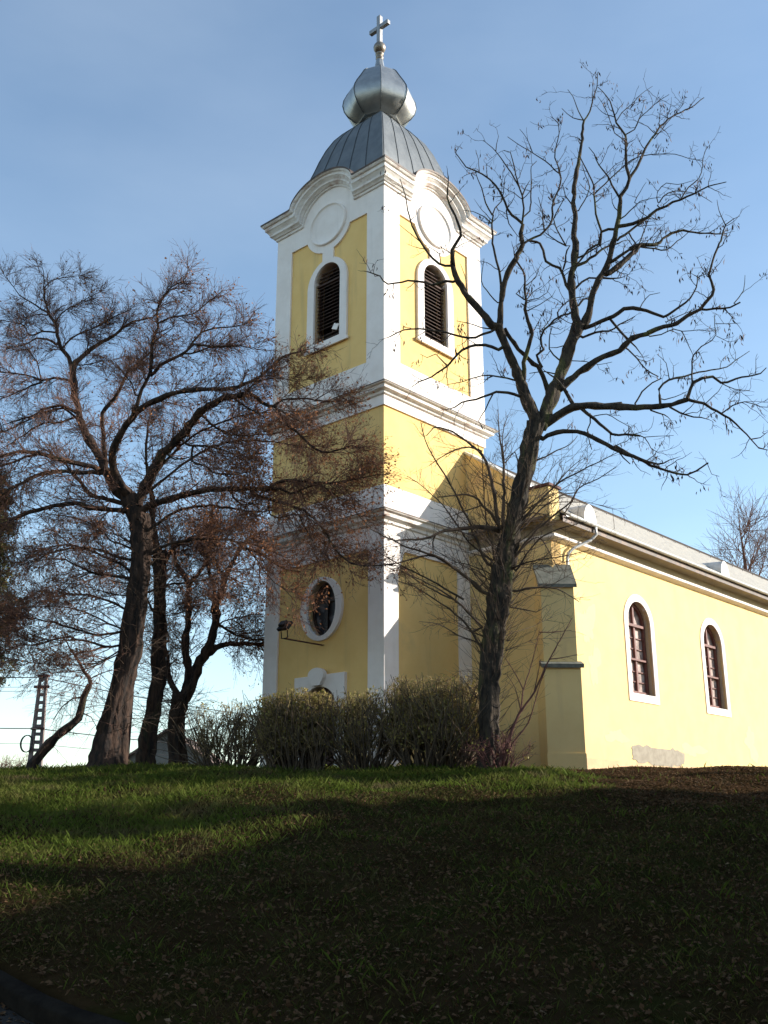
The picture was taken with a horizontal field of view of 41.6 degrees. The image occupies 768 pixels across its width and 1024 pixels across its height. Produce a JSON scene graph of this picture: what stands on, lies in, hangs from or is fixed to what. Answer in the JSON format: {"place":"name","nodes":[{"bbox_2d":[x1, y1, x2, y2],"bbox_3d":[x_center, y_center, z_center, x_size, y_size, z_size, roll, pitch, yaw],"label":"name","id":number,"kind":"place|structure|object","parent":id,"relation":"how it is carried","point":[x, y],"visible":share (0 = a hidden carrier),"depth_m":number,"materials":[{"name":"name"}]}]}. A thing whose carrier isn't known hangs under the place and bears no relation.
{"place":"outdoors","nodes":[
{"label":"outdoors","id":0,"kind":"place"},
{"bbox_2d":[0,1004,34,1023],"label":"road","id":1,"kind":"structure","parent":0,"point":[8,1013],"depth_m":7.64,"materials":[{"name":"grey asphalt"}]},
{"bbox_2d":[0,970,129,1023],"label":"kerb","id":2,"kind":"structure","parent":1,"relation":"on","point":[26,1001],"depth_m":7.60,"materials":[{"name":"concrete"}]},
{"bbox_2d":[0,766,767,1023],"bbox_3d":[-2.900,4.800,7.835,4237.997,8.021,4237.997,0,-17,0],"label":"ground","id":3,"kind":"structure","parent":0,"point":[53,990],"depth_m":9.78,"materials":[{"name":"green plant"}]},
{"bbox_2d":[0,470,42,690],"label":"conifer tree","id":4,"kind":"object","parent":3,"relation":"on","point":[2,559],"visible":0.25,"depth_m":28.30,"materials":[{"name":"brown plant"}]},
{"bbox_2d":[0,752,48,766],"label":"shrub","id":5,"kind":"object","parent":3,"relation":"on","point":[9,763],"visible":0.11,"depth_m":58.05,"materials":[{"name":"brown plant"}]},
{"bbox_2d":[20,674,49,767],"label":"utility pole","id":6,"kind":"object","parent":3,"relation":"on","point":[33,741],"visible":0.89,"depth_m":44.13,"materials":[{"name":"concrete"}]},
{"bbox_2d":[0,691,218,722],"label":"overhead wire","id":7,"kind":"object","parent":6,"relation":"attached to","point":[89,700],"visible":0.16,"depth_m":45.35,"materials":[{"name":"black metal"}]},
{"bbox_2d":[0,728,255,749],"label":"overhead wire","id":8,"kind":"object","parent":6,"relation":"attached to","point":[69,732],"visible":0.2,"depth_m":44.46,"materials":[{"name":"black metal"}]},
{"bbox_2d":[0,743,258,759],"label":"overhead wire","id":9,"kind":"object","parent":6,"relation":"attached to","point":[85,748],"visible":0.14,"depth_m":45.37,"materials":[{"name":"black metal"}]},
{"bbox_2d":[9,677,253,715],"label":"overhead wire","id":10,"kind":"object","parent":6,"relation":"attached to","point":[105,690],"visible":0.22,"depth_m":45.99,"materials":[{"name":"black metal"}]},
{"bbox_2d":[26,612,134,770],"bbox_3d":[-7.723,4.531,25.828,2.868,4.095,1.875,3,-17,-9],"label":"crooked tree","id":11,"kind":"object","parent":3,"relation":"on","point":[45,749],"visible":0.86,"depth_m":25.49,"materials":[{"name":"brown plant"}]},
{"bbox_2d":[128,695,133,758],"bbox_3d":[-7.165,6.215,28.429,0.130,2.360,0.124,0,-17,0],"label":"metal post","id":12,"kind":"object","parent":3,"relation":"on","point":[130,728],"visible":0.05,"depth_m":28.42,"materials":[{"name":"metal"}]},
{"bbox_2d":[77,389,265,764],"bbox_3d":[-6.901,1.833,30.079,6.304,11.966,3.504,-6,-18,19],"label":"linden tree","id":13,"kind":"object","parent":3,"relation":"on","point":[147,743],"visible":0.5,"depth_m":29.86,"materials":[{"name":"brown plant"}]},
{"bbox_2d":[129,728,220,765],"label":"cottage","id":14,"kind":"structure","parent":3,"relation":"on","point":[160,745],"depth_m":53.59,"materials":[{"name":"tile"}]},
{"bbox_2d":[125,477,268,764],"bbox_3d":[-5.074,3.475,32.773,6.844,10.476,4.016,6,-18,-19],"label":"linden tree","id":15,"kind":"object","parent":3,"relation":"on","point":[193,672],"visible":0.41,"depth_m":32.26,"materials":[{"name":"brown plant"}]},
{"bbox_2d":[0,240,431,767],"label":"linden tree","id":16,"kind":"object","parent":3,"relation":"on","point":[110,745],"visible":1,"depth_m":26.61,"materials":[{"name":"brown plant"}]},
{"bbox_2d":[152,698,283,766],"bbox_3d":[-3.825,5.611,25.263,3.151,1.938,3.517,-15,-22,40],"label":"hedge shrub","id":17,"kind":"object","parent":3,"relation":"on","point":[242,738],"visible":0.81,"depth_m":25.06,"materials":[{"name":"green plant"}]},
{"bbox_2d":[221,682,373,771],"bbox_3d":[-2.092,5.436,25.266,3.982,2.210,2.962,0,-17,0],"label":"hedge shrub","id":18,"kind":"object","parent":3,"relation":"on","point":[309,750],"visible":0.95,"depth_m":24.62,"materials":[{"name":"green plant"}]},
{"bbox_2d":[288,685,436,770],"bbox_3d":[-0.662,5.438,25.124,3.585,2.168,3.666,13,-21,-36],"label":"hedge shrub","id":19,"kind":"object","parent":3,"relation":"on","point":[361,740],"visible":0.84,"depth_m":24.74,"materials":[{"name":"green plant"}]},
{"bbox_2d":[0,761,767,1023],"bbox_3d":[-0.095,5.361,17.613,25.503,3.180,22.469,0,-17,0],"label":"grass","id":20,"kind":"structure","parent":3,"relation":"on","point":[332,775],"depth_m":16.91,"materials":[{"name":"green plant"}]},
{"bbox_2d":[0,765,767,1023],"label":"fallen leaves","id":21,"kind":"object","parent":3,"relation":"on","point":[683,787],"visible":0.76,"depth_m":11.41,"materials":[{"name":"plant"}]},
{"bbox_2d":[355,670,528,768],"bbox_3d":[1.488,5.209,25.250,4.387,2.516,4.482,0,-17,0],"label":"hedge shrub","id":22,"kind":"object","parent":3,"relation":"on","point":[446,735],"visible":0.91,"depth_m":24.48,"materials":[{"name":"green plant"}]},
{"bbox_2d":[459,725,537,769],"bbox_3d":[2.636,5.590,23.890,2.005,1.241,2.215,0,-17,0],"label":"sucker shrub","id":23,"kind":"object","parent":3,"relation":"on","point":[502,745],"visible":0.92,"depth_m":23.58,"materials":[{"name":"brown plant"}]},
{"bbox_2d":[255,15,767,769],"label":"church","id":24,"kind":"structure","parent":3,"relation":"on","point":[667,643],"depth_m":32.24,"materials":[{"name":"yellow paint"}]},
{"bbox_2d":[277,620,322,645],"bbox_3d":[-2.357,3.527,29.407,0.440,0.539,1.738,-15,-23,40],"label":"floodlight","id":25,"kind":"object","parent":24,"relation":"attached to","point":[280,627],"visible":0.94,"depth_m":28.88,"materials":[{"name":"metal"}]},
{"bbox_2d":[294,668,346,767],"bbox_3d":[-1.803,6.349,29.208,2.100,3.640,0.590,-15,-23,40],"label":"doorway","id":26,"kind":"structure","parent":24,"relation":"in","point":[336,683],"depth_m":29.30,"materials":[{"name":"white paint"}]},
{"bbox_2d":[300,577,343,640],"bbox_3d":[-1.744,2.927,30.328,1.780,1.940,0.455,-15,-23,40],"label":"oval window","id":27,"kind":"structure","parent":24,"relation":"in","point":[330,618],"depth_m":30.36,"materials":[{"name":"white paint"}]},
{"bbox_2d":[305,257,348,355],"bbox_3d":[-1.729,-6.846,33.351,2.000,3.300,0.550,-15,-23,40],"label":"belfry window","id":28,"kind":"structure","parent":24,"relation":"in","point":[334,311],"depth_m":33.50,"materials":[{"name":"white paint"}]},
{"bbox_2d":[416,259,456,359],"bbox_3d":[1.547,-6.801,33.499,0.550,3.300,2.000,-15,-23,40],"label":"belfry window","id":29,"kind":"structure","parent":24,"relation":"in","point":[426,299],"depth_m":33.65,"materials":[{"name":"white paint"}]},
{"bbox_2d":[623,594,659,704],"bbox_3d":[8.157,4.437,32.866,0.450,3.505,1.950,-15,-23,40],"label":"nave window","id":30,"kind":"structure","parent":24,"relation":"in","point":[637,655],"depth_m":33.02,"materials":[{"name":"white paint"}]},
{"bbox_2d":[700,618,731,716],"bbox_3d":[11.793,5.611,36.681,0.450,3.505,1.950,-15,-23,40],"label":"nave window","id":31,"kind":"structure","parent":24,"relation":"in","point":[712,676],"depth_m":36.85,"materials":[{"name":"white paint"}]},
{"bbox_2d":[499,619,583,767],"bbox_3d":[3.731,4.308,24.304,2.432,3.787,0.977,0,-17,0],"label":"wild shrub","id":32,"kind":"object","parent":3,"relation":"on","point":[512,727],"visible":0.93,"depth_m":24.23,"materials":[{"name":"brown plant"}]},
{"bbox_2d":[348,60,767,768],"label":"bare tree","id":33,"kind":"object","parent":3,"relation":"on","point":[502,576],"visible":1,"depth_m":26.31,"materials":[{"name":"brown plant"}]},
{"bbox_2d":[0,0,767,766],"label":"sky","id":34,"kind":"structure","parent":0,"point":[130,129],"materials":[{"name":"blue"}]},
{"bbox_2d":[691,482,767,574],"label":"bare tree","id":35,"kind":"object","parent":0,"point":[745,529],"visible":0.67,"depth_m":64.03,"materials":[{"name":"brown plant"}]},
{"bbox_2d":[749,520,767,577],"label":"bare tree","id":36,"kind":"object","parent":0,"point":[763,553],"visible":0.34,"depth_m":72.66,"materials":[{"name":"brown plant"}]}
]}

